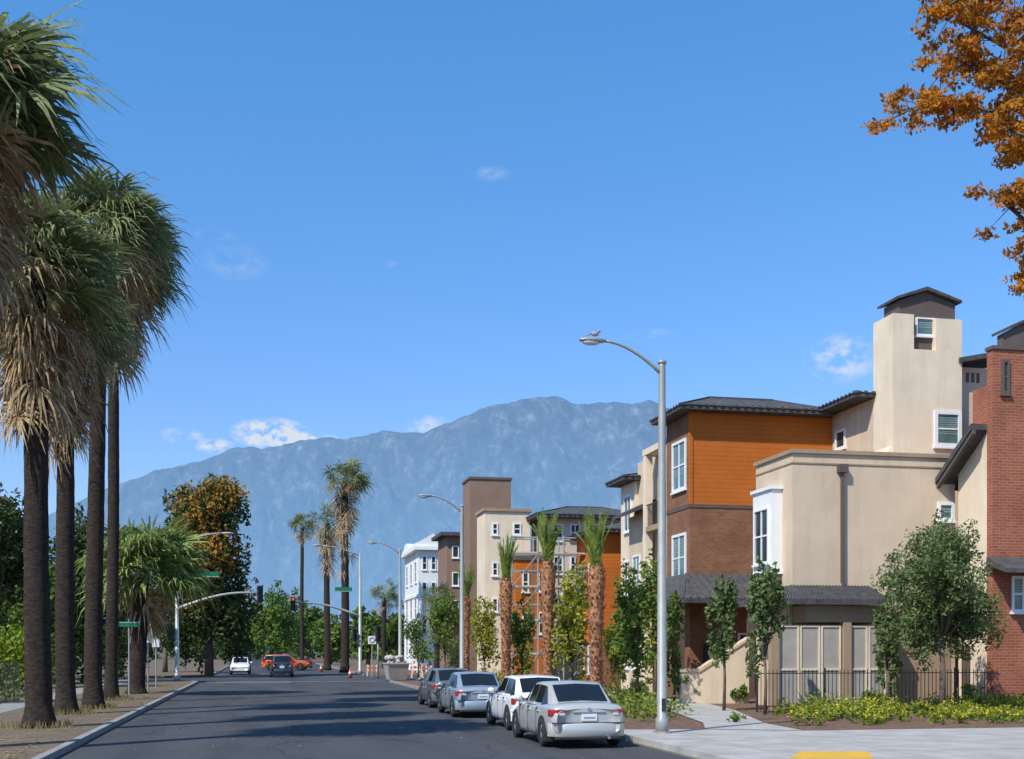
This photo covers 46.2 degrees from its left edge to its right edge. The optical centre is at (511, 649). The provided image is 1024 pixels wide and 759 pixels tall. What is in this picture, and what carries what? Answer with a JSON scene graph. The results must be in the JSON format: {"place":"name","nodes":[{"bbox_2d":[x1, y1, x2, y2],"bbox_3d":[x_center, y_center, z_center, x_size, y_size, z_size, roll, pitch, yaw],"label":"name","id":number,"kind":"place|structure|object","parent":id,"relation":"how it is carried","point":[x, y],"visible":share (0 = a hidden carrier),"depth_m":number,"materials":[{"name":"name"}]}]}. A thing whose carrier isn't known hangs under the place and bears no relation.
{"place":"outdoors","nodes":[
{"label":"outdoors","id":0,"kind":"place"},
{"bbox_2d":[0,681,103,703],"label":"lawn","id":1,"kind":"structure","parent":0,"point":[79,684],"depth_m":61.98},
{"bbox_2d":[0,662,18,703],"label":"metal fence","id":2,"kind":"object","parent":1,"relation":"on","point":[5,698],"visible":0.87,"depth_m":45.54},
{"bbox_2d":[0,482,23,634],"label":"leafy tree","id":3,"kind":"object","parent":1,"relation":"on","point":[11,556],"visible":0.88,"depth_m":61.82,"materials":[{"name":"green plant"}]},
{"bbox_2d":[0,624,24,700],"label":"hedge","id":4,"kind":"object","parent":1,"relation":"on","point":[18,661],"visible":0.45,"depth_m":46.78,"materials":[{"name":"green plant"}]},
{"bbox_2d":[0,548,105,684],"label":"leafy tree","id":5,"kind":"object","parent":1,"relation":"on","point":[17,612],"visible":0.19,"depth_m":71.63,"materials":[{"name":"green plant"}]},
{"bbox_2d":[49,503,132,682],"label":"leafy tree","id":6,"kind":"object","parent":1,"relation":"on","point":[80,546],"visible":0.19,"depth_m":74.39,"materials":[{"name":"green plant"}]},
{"bbox_2d":[0,680,127,712],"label":"pavement","id":7,"kind":"structure","parent":0,"point":[10,706],"depth_m":45.42,"materials":[{"name":"concrete"}]},
{"bbox_2d":[0,682,172,758],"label":"dry grass","id":8,"kind":"structure","parent":0,"point":[58,724],"depth_m":37.34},
{"bbox_2d":[0,680,193,758],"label":"verge","id":9,"kind":"structure","parent":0,"point":[29,739],"depth_m":32.70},
{"bbox_2d":[0,0,135,357],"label":"palm tree","id":10,"kind":"object","parent":9,"relation":"on","point":[32,89],"visible":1,"depth_m":24.34,"materials":[{"name":"green plant"}]},
{"bbox_2d":[0,181,147,728],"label":"palm tree","id":11,"kind":"object","parent":9,"relation":"on","point":[34,377],"visible":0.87,"depth_m":31.14,"materials":[{"name":"green plant"}]},
{"bbox_2d":[0,261,149,714],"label":"palm tree","id":12,"kind":"object","parent":9,"relation":"on","point":[65,668],"visible":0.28,"depth_m":37.70,"materials":[{"name":"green plant"}]},
{"bbox_2d":[39,163,193,708],"bbox_3d":[-14.081,-7.457,41.928,5.944,19.020,5.564,0,0,9],"label":"palm tree","id":13,"kind":"object","parent":9,"relation":"on","point":[137,221],"visible":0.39,"depth_m":41.34,"materials":[{"name":"green plant"}]},
{"bbox_2d":[119,618,139,693],"bbox_3d":[-17.493,0.300,54.885,0.950,3.500,0.099,0,0,-12],"label":"sign post","id":14,"kind":"object","parent":9,"relation":"on","point":[128,624],"visible":1,"depth_m":54.86,"materials":[{"name":"metal"}]},
{"bbox_2d":[84,197,196,699],"bbox_3d":[-15.866,-8.075,48.736,6.538,20.254,5.953,0,0,-12],"label":"palm tree","id":15,"kind":"object","parent":9,"relation":"on","point":[111,686],"visible":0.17,"depth_m":48.53,"materials":[{"name":"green plant"}]},
{"bbox_2d":[147,626,152,691],"bbox_3d":[-17.808,0.450,58.617,0.550,3.200,0.099,0,0,-12],"label":"sign post","id":16,"kind":"object","parent":9,"relation":"on","point":[149,639],"visible":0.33,"depth_m":58.61,"materials":[{"name":"metal"}]},
{"bbox_2d":[74,515,225,693],"bbox_3d":[-16.881,-2.088,56.014,7.282,8.281,7.203,0,0,-12],"label":"palm tree","id":17,"kind":"object","parent":9,"relation":"on","point":[171,559],"visible":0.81,"depth_m":55.54,"materials":[{"name":"green plant"}]},
{"bbox_2d":[166,532,262,680],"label":"traffic signal","id":18,"kind":"object","parent":9,"relation":"on","point":[259,593],"visible":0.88,"depth_m":77.96,"materials":[{"name":"metal"}]},
{"bbox_2d":[0,656,245,677],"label":"verge","id":19,"kind":"structure","parent":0,"point":[190,670],"depth_m":131.68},
{"bbox_2d":[148,572,194,671],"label":"leafy tree","id":20,"kind":"object","parent":19,"relation":"on","point":[165,663],"visible":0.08,"depth_m":109.81,"materials":[{"name":"green plant"}]},
{"bbox_2d":[213,629,247,663],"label":"leafy tree","id":21,"kind":"object","parent":19,"relation":"on","point":[219,646],"visible":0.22,"depth_m":179.23,"materials":[{"name":"green plant"}]},
{"bbox_2d":[15,396,669,649],"bbox_3d":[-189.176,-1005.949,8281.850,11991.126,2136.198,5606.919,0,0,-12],"label":"mountains","id":22,"kind":"structure","parent":0,"point":[550,452],"depth_m":9057.23,"materials":[{"name":"stone"}]},
{"bbox_2d":[8,655,691,758],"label":"road","id":23,"kind":"structure","parent":0,"point":[180,726],"depth_m":32.87,"materials":[{"name":"asphalt"}]},
{"bbox_2d":[83,571,158,678],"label":"leafy tree","id":24,"kind":"object","parent":23,"relation":"on","point":[122,650],"visible":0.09,"depth_m":89.79,"materials":[{"name":"green plant"}]},
{"bbox_2d":[31,665,229,758],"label":"kerb","id":25,"kind":"structure","parent":23,"relation":"on","point":[61,749],"depth_m":31.12,"materials":[{"name":"concrete"}]},
{"bbox_2d":[149,473,264,675],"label":"leafy tree","id":26,"kind":"object","parent":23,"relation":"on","point":[212,505],"visible":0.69,"depth_m":93.16,"materials":[{"name":"green plant"}]},
{"bbox_2d":[229,657,252,674],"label":"moving car","id":27,"kind":"object","parent":23,"relation":"on","point":[244,665],"visible":0.97,"depth_m":103.94,"materials":[{"name":"white paint"}]},
{"bbox_2d":[244,612,266,660],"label":"leafy tree","id":28,"kind":"object","parent":23,"relation":"on","point":[249,656],"visible":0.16,"depth_m":229.79,"materials":[{"name":"green plant"}]},
{"bbox_2d":[248,579,305,654],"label":"leafy tree","id":29,"kind":"object","parent":23,"relation":"on","point":[275,613],"visible":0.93,"depth_m":189.21,"materials":[{"name":"green plant"}]},
{"bbox_2d":[268,655,294,676],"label":"moving car","id":30,"kind":"object","parent":23,"relation":"on","point":[281,664],"visible":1,"depth_m":93.91,"materials":[{"name":"grey paint"}]},
{"bbox_2d":[261,654,308,670],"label":"moving car","id":31,"kind":"object","parent":23,"relation":"on","point":[299,665],"visible":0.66,"depth_m":124.82,"materials":[{"name":"orange paint"}]},
{"bbox_2d":[284,600,323,658],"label":"leafy tree","id":32,"kind":"object","parent":23,"relation":"on","point":[311,615],"visible":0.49,"depth_m":208.92,"materials":[{"name":"green plant"}]},
{"bbox_2d":[0,689,649,758],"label":"fallen leaves","id":33,"kind":"object","parent":23,"relation":"on","point":[108,718],"visible":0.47,"depth_m":31.85,"materials":[{"name":"plant"}]},
{"bbox_2d":[375,626,380,678],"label":"pedestrian signal","id":34,"kind":"object","parent":23,"relation":"on","point":[377,633],"visible":1,"depth_m":83.84,"materials":[{"name":"metal"}]},
{"bbox_2d":[418,668,468,707],"bbox_3d":[-2.507,1.407,46.132,2.126,1.480,4.460,0,0,-12],"label":"parked car","id":35,"kind":"object","parent":23,"relation":"on","point":[429,689],"visible":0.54,"depth_m":44.59,"materials":[{"name":"grey paint"}]},
{"bbox_2d":[296,658,631,741],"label":"kerb","id":36,"kind":"structure","parent":23,"relation":"on","point":[626,738],"depth_m":70.99,"materials":[{"name":"concrete"}]},
{"bbox_2d":[382,662,409,679],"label":"planter","id":37,"kind":"object","parent":36,"relation":"on","point":[396,671],"visible":0.93,"depth_m":79.83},
{"bbox_2d":[437,671,499,716],"bbox_3d":[-1.356,1.422,39.988,2.126,1.450,4.560,0,0,-12],"label":"parked car","id":38,"kind":"object","parent":23,"relation":"on","point":[467,691],"visible":0.68,"depth_m":38.35,"materials":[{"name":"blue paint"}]},
{"bbox_2d":[486,674,560,729],"bbox_3d":[0.425,1.407,33.566,2.076,1.480,4.260,0,0,-12],"label":"parked car","id":39,"kind":"object","parent":23,"relation":"on","point":[503,702],"visible":0.41,"depth_m":32.29,"materials":[{"name":"white paint"}]},
{"bbox_2d":[511,680,624,745],"bbox_3d":[1.225,1.422,28.268,2.126,1.450,4.560,0,0,-12],"label":"parked car","id":40,"kind":"object","parent":23,"relation":"on","point":[547,712],"visible":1,"depth_m":26.41,"materials":[{"name":"silver metal"}]},
{"bbox_2d":[291,656,428,675],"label":"verge","id":41,"kind":"structure","parent":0,"point":[353,663],"depth_m":157.17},
{"bbox_2d":[287,512,316,658],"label":"palm tree","id":42,"kind":"object","parent":41,"relation":"on","point":[299,518],"visible":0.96,"depth_m":149.80,"materials":[{"name":"green plant"}]},
{"bbox_2d":[307,500,340,669],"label":"palm tree","id":43,"kind":"object","parent":41,"relation":"on","point":[326,539],"visible":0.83,"depth_m":121.72,"materials":[{"name":"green plant"}]},
{"bbox_2d":[290,544,362,674],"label":"traffic signal","id":44,"kind":"object","parent":41,"relation":"on","point":[337,589],"visible":1,"depth_m":99.81,"materials":[{"name":"metal"}]},
{"bbox_2d":[306,613,349,663],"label":"leafy tree","id":45,"kind":"object","parent":41,"relation":"on","point":[316,630],"visible":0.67,"depth_m":169.17,"materials":[{"name":"green plant"}]},
{"bbox_2d":[321,455,377,672],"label":"palm tree","id":46,"kind":"object","parent":41,"relation":"on","point":[345,524],"visible":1,"depth_m":107.69,"materials":[{"name":"green plant"}]},
{"bbox_2d":[349,604,381,665],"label":"leafy tree","id":47,"kind":"object","parent":41,"relation":"on","point":[370,622],"visible":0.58,"depth_m":149.72,"materials":[{"name":"green plant"}]},
{"bbox_2d":[367,541,401,654],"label":"street lamp","id":48,"kind":"object","parent":41,"relation":"on","point":[399,625],"visible":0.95,"depth_m":80.91,"materials":[{"name":"metal"}]},
{"bbox_2d":[367,577,403,667],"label":"palm tree","id":49,"kind":"object","parent":41,"relation":"on","point":[384,597],"visible":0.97,"depth_m":134.81,"materials":[{"name":"green plant"}]},
{"bbox_2d":[370,615,403,665],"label":"leafy tree","id":50,"kind":"object","parent":41,"relation":"on","point":[392,641],"visible":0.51,"depth_m":139.15,"materials":[{"name":"green plant"}]},
{"bbox_2d":[419,581,457,667],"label":"palm tree","id":51,"kind":"object","parent":41,"relation":"on","point":[439,600],"visible":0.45,"depth_m":99.78,"materials":[{"name":"green plant"}]},
{"bbox_2d":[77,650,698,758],"bbox_3d":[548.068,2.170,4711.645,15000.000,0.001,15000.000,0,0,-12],"label":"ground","id":52,"kind":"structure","parent":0,"point":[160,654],"depth_m":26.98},
{"bbox_2d":[17,606,403,659],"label":"distant treeline","id":53,"kind":"object","parent":52,"relation":"on","point":[272,651],"visible":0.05,"depth_m":262.29,"materials":[{"name":"green plant"}]},
{"bbox_2d":[401,534,437,670],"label":"white building","id":54,"kind":"structure","parent":0,"point":[421,564],"depth_m":116.97,"materials":[{"name":"paint"}]},
{"bbox_2d":[431,532,459,667],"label":"brown building","id":55,"kind":"structure","parent":0,"point":[448,553],"depth_m":102.19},
{"bbox_2d":[462,476,511,670],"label":"brown tower","id":56,"kind":"structure","parent":0,"point":[479,493],"depth_m":90.48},
{"bbox_2d":[0,0,1023,523],"label":"sky","id":57,"kind":"structure","parent":0,"point":[404,216],"materials":[{"name":"blue"}]},
{"bbox_2d":[525,506,620,679],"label":"apartment building","id":58,"kind":"structure","parent":0,"point":[569,518],"depth_m":78.41,"materials":[{"name":"beige paint"}]},
{"bbox_2d":[565,521,620,686],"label":"wing","id":59,"kind":"structure","parent":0,"point":[611,554],"depth_m":65.54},
{"bbox_2d":[608,692,797,729],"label":"pavement path","id":60,"kind":"structure","parent":0,"point":[710,716],"depth_m":35.30,"materials":[{"name":"concrete"}]},
{"bbox_2d":[667,590,685,702],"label":"leafy tree","id":61,"kind":"object","parent":60,"relation":"on","point":[673,616],"visible":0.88,"depth_m":45.89,"materials":[{"name":"green plant"}]},
{"bbox_2d":[705,573,738,710],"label":"leafy tree","id":62,"kind":"object","parent":60,"relation":"on","point":[725,609],"visible":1,"depth_m":39.89,"materials":[{"name":"green plant"}]},
{"bbox_2d":[398,680,1023,730],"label":"planting bed","id":63,"kind":"object","parent":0,"point":[680,721],"visible":0.07,"depth_m":33.77,"materials":[{"name":"soil"}]},
{"bbox_2d":[402,612,432,678],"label":"leafy tree","id":64,"kind":"object","parent":63,"relation":"on","point":[421,648],"visible":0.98,"depth_m":83.82,"materials":[{"name":"green plant"}]},
{"bbox_2d":[417,494,464,667],"bbox_3d":[-3.269,-2.631,56.309,2.350,9.322,0.480,0,0,-12],"label":"street lamp","id":65,"kind":"object","parent":63,"relation":"on","point":[461,659],"visible":0.89,"depth_m":56.41,"materials":[{"name":"metal"}]},
{"bbox_2d":[425,593,459,667],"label":"leafy tree","id":66,"kind":"object","parent":63,"relation":"on","point":[440,620],"visible":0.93,"depth_m":71.72,"materials":[{"name":"green plant"}]},
{"bbox_2d":[456,563,476,669],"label":"young palm","id":67,"kind":"object","parent":63,"relation":"on","point":[467,601],"visible":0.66,"depth_m":68.09,"materials":[{"name":"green plant"}]},
{"bbox_2d":[469,593,500,671],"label":"leafy tree","id":68,"kind":"object","parent":63,"relation":"on","point":[486,636],"visible":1,"depth_m":63.80,"materials":[{"name":"green plant"}]},
{"bbox_2d":[475,508,531,679],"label":"apartment building","id":69,"kind":"structure","parent":63,"relation":"on","point":[495,526],"depth_m":79.51,"materials":[{"name":"paint"}]},
{"bbox_2d":[498,534,518,681],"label":"young palm","id":70,"kind":"object","parent":63,"relation":"on","point":[506,590],"visible":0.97,"depth_m":56.92,"materials":[{"name":"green plant"}]},
{"bbox_2d":[510,588,536,674],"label":"leafy tree","id":71,"kind":"object","parent":63,"relation":"on","point":[521,638],"visible":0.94,"depth_m":57.85,"materials":[{"name":"green plant"}]},
{"bbox_2d":[510,556,553,674],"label":"orange block","id":72,"kind":"structure","parent":63,"relation":"on","point":[521,562],"depth_m":72.77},
{"bbox_2d":[508,535,585,679],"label":"scaffold","id":73,"kind":"object","parent":63,"relation":"on","point":[563,554],"visible":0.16,"depth_m":67.97,"materials":[{"name":"metal"}]},
{"bbox_2d":[532,506,562,674],"bbox_3d":[1.397,-1.905,48.698,1.280,7.983,1.181,0,0,43],"label":"young palm","id":74,"kind":"object","parent":63,"relation":"on","point":[547,543],"visible":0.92,"depth_m":48.55,"materials":[{"name":"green plant"}]},
{"bbox_2d":[549,560,589,680],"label":"leafy tree","id":75,"kind":"object","parent":63,"relation":"on","point":[571,634],"visible":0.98,"depth_m":47.82,"materials":[{"name":"green plant"}]},
{"bbox_2d":[575,506,614,685],"bbox_3d":[2.834,-1.522,41.671,1.302,7.220,1.173,0,0,35],"label":"young palm","id":76,"kind":"object","parent":63,"relation":"on","point":[596,584],"visible":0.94,"depth_m":41.56,"materials":[{"name":"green plant"}]},
{"bbox_2d":[602,614,628,696],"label":"leafy tree","id":77,"kind":"object","parent":63,"relation":"on","point":[608,640],"visible":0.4,"depth_m":51.99,"materials":[{"name":"green plant"}]},
{"bbox_2d":[605,473,655,690],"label":"apartment wing","id":78,"kind":"structure","parent":63,"relation":"on","point":[631,536],"depth_m":61.26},
{"bbox_2d":[622,494,631,534],"bbox_3d":[6.028,-7.060,62.467,0.170,1.980,1.320,0,0,-12],"label":"window","id":79,"kind":"structure","parent":78,"relation":"in","point":[627,499],"depth_m":62.44,"materials":[{"name":"white paint"}]},
{"bbox_2d":[632,554,640,586],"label":"window","id":80,"kind":"structure","parent":78,"relation":"in","point":[636,559],"depth_m":59.92,"materials":[{"name":"white paint"}]},
{"bbox_2d":[609,548,657,700],"bbox_3d":[4.592,-0.854,44.021,2.018,5.813,2.366,0,0,-12],"label":"leafy tree","id":81,"kind":"object","parent":63,"relation":"on","point":[631,618],"visible":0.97,"depth_m":43.75,"materials":[{"name":"green plant"}]},
{"bbox_2d":[628,677,652,696],"bbox_3d":[5.207,1.561,48.605,1.066,0.979,1.051,0,0,1],"label":"shrub","id":82,"kind":"object","parent":63,"relation":"on","point":[633,682],"visible":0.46,"depth_m":48.48,"materials":[{"name":"green plant"}]},
{"bbox_2d":[644,583,669,697],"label":"leafy tree","id":83,"kind":"object","parent":63,"relation":"on","point":[653,639],"visible":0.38,"depth_m":49.93,"materials":[{"name":"green plant"}]},
{"bbox_2d":[678,637,749,703],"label":"stair wall","id":84,"kind":"structure","parent":63,"relation":"on","point":[706,680],"depth_m":45.77,"materials":[{"name":"paint"}]},
{"bbox_2d":[424,668,1023,725],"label":"ground cover","id":85,"kind":"object","parent":63,"relation":"on","point":[648,705],"depth_m":36.77,"materials":[{"name":"plant"}]},
{"bbox_2d":[638,396,833,698],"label":"orange building","id":86,"kind":"structure","parent":63,"relation":"on","point":[717,448],"depth_m":52.47,"materials":[{"name":"brown brick"}]},
{"bbox_2d":[670,438,686,494],"bbox_3d":[7.418,-8.129,53.270,0.170,2.300,1.876,0,0,-12],"label":"window","id":87,"kind":"structure","parent":86,"relation":"in","point":[679,447],"depth_m":53.24,"materials":[{"name":"white paint"}]},
{"bbox_2d":[672,532,685,575],"bbox_3d":[7.446,-4.089,53.333,0.130,2.133,1.758,0,0,-12],"label":"window","id":88,"kind":"structure","parent":86,"relation":"in","point":[678,540],"depth_m":53.31,"materials":[{"name":"white paint"}]},
{"bbox_2d":[730,683,747,701],"bbox_3d":[8.699,1.634,46.117,0.778,0.832,1.084,0,0,10],"label":"shrub","id":89,"kind":"object","parent":63,"relation":"on","point":[742,691],"visible":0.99,"depth_m":45.80,"materials":[{"name":"green plant"}]},
{"bbox_2d":[745,556,789,714],"bbox_3d":[8.086,-0.489,37.998,1.505,5.082,1.402,0,0,-12],"label":"leafy tree","id":90,"kind":"object","parent":63,"relation":"on","point":[767,596],"visible":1,"depth_m":37.87,"materials":[{"name":"green plant"}]},
{"bbox_2d":[737,449,957,709],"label":"apartment building","id":91,"kind":"structure","parent":63,"relation":"on","point":[829,528],"depth_m":42.34,"materials":[{"name":"beige paint"}]},
{"bbox_2d":[752,507,769,566],"bbox_3d":[9.058,-4.081,43.564,0.170,2.077,1.408,0,0,-12],"label":"window","id":92,"kind":"structure","parent":91,"relation":"in","point":[760,516],"depth_m":43.53,"materials":[{"name":"white paint"}]},
{"bbox_2d":[937,502,956,522],"bbox_3d":[15.613,-4.947,43.180,0.796,0.764,0.170,0,0,-12],"label":"window","id":93,"kind":"structure","parent":91,"relation":"in","point":[948,507],"depth_m":43.18,"materials":[{"name":"white paint"}]},
{"bbox_2d":[756,667,986,711],"bbox_3d":[12.236,1.320,40.253,8.635,1.460,0.060,0,0,-12],"label":"metal fence","id":94,"kind":"object","parent":63,"relation":"on","point":[955,672],"visible":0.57,"depth_m":40.23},
{"bbox_2d":[872,602,902,705],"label":"leafy tree","id":95,"kind":"object","parent":63,"relation":"on","point":[887,655],"visible":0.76,"depth_m":39.42,"materials":[{"name":"green plant"}]},
{"bbox_2d":[870,508,1010,714],"bbox_3d":[13.379,-1.158,37.524,3.890,6.421,4.187,0,0,-12],"label":"leafy tree","id":96,"kind":"object","parent":63,"relation":"on","point":[942,562],"visible":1,"depth_m":37.09,"materials":[{"name":"green plant"}]},
{"bbox_2d":[935,423,986,701],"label":"side wing","id":97,"kind":"structure","parent":63,"relation":"on","point":[963,470],"depth_m":41.80,"materials":[{"name":"paint"}]},
{"bbox_2d":[962,646,969,697],"bbox_3d":[16.011,0.900,42.334,0.020,2.100,0.500,0,0,-12],"label":"door","id":98,"kind":"structure","parent":97,"relation":"in","point":[965,665],"depth_m":42.33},
{"bbox_2d":[973,320,1023,706],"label":"brick building","id":99,"kind":"structure","parent":63,"relation":"on","point":[998,404],"depth_m":40.84,"materials":[{"name":"brick"}]},
{"bbox_2d":[999,359,1012,396],"bbox_3d":[16.770,-9.243,40.782,0.424,1.236,0.170,0,0,-12],"label":"window","id":100,"kind":"structure","parent":99,"relation":"in","point":[1005,364],"depth_m":40.75,"materials":[{"name":"brown glass"}]},
{"bbox_2d":[1009,576,1023,613],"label":"window","id":101,"kind":"structure","parent":99,"relation":"in","point":[1017,582],"depth_m":40.87,"materials":[{"name":"white paint"}]},
{"bbox_2d":[624,727,1023,758],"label":"pavement corner","id":102,"kind":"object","parent":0,"point":[981,743],"visible":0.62,"depth_m":26.27,"materials":[{"name":"concrete"}]},
{"bbox_2d":[578,337,670,733],"bbox_3d":[2.747,-2.756,29.109,2.350,9.572,0.480,0,0,-12],"label":"street lamp","id":103,"kind":"object","parent":102,"relation":"on","point":[661,723],"visible":1,"depth_m":29.21,"materials":[{"name":"metal"}]},
{"bbox_2d":[790,751,873,758],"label":"tactile paving","id":104,"kind":"structure","parent":102,"relation":"on","point":[833,755],"depth_m":22.96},
{"bbox_2d":[678,731,1021,758],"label":"pavement joints","id":105,"kind":"object","parent":102,"relation":"on","point":[853,744],"visible":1,"depth_m":25.96,"materials":[{"name":"concrete"}]},
{"bbox_2d":[860,0,1023,300],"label":"orange leafed tree","id":106,"kind":"object","parent":102,"relation":"on","point":[1003,125],"visible":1,"depth_m":16.85,"materials":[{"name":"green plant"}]},
{"bbox_2d":[815,286,986,453],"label":"tower building","id":107,"kind":"structure","parent":0,"point":[928,378],"depth_m":48.83,"materials":[{"name":"paint"}]},
{"bbox_2d":[835,428,846,449],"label":"window","id":108,"kind":"structure","parent":107,"relation":"in","point":[840,435],"depth_m":52.58,"materials":[{"name":"white paint"}]},
{"bbox_2d":[914,317,934,337],"bbox_3d":[16.841,-13.127,48.892,0.973,0.814,0.170,0,0,-12],"label":"window","id":109,"kind":"structure","parent":107,"relation":"in","point":[923,326],"depth_m":48.87,"materials":[{"name":"white paint"}]},
{"bbox_2d":[933,410,961,448],"bbox_3d":[17.718,-8.948,48.779,1.334,1.544,0.170,0,0,-12],"label":"window","id":110,"kind":"structure","parent":107,"relation":"in","point":[947,424],"depth_m":48.77,"materials":[{"name":"white paint"}]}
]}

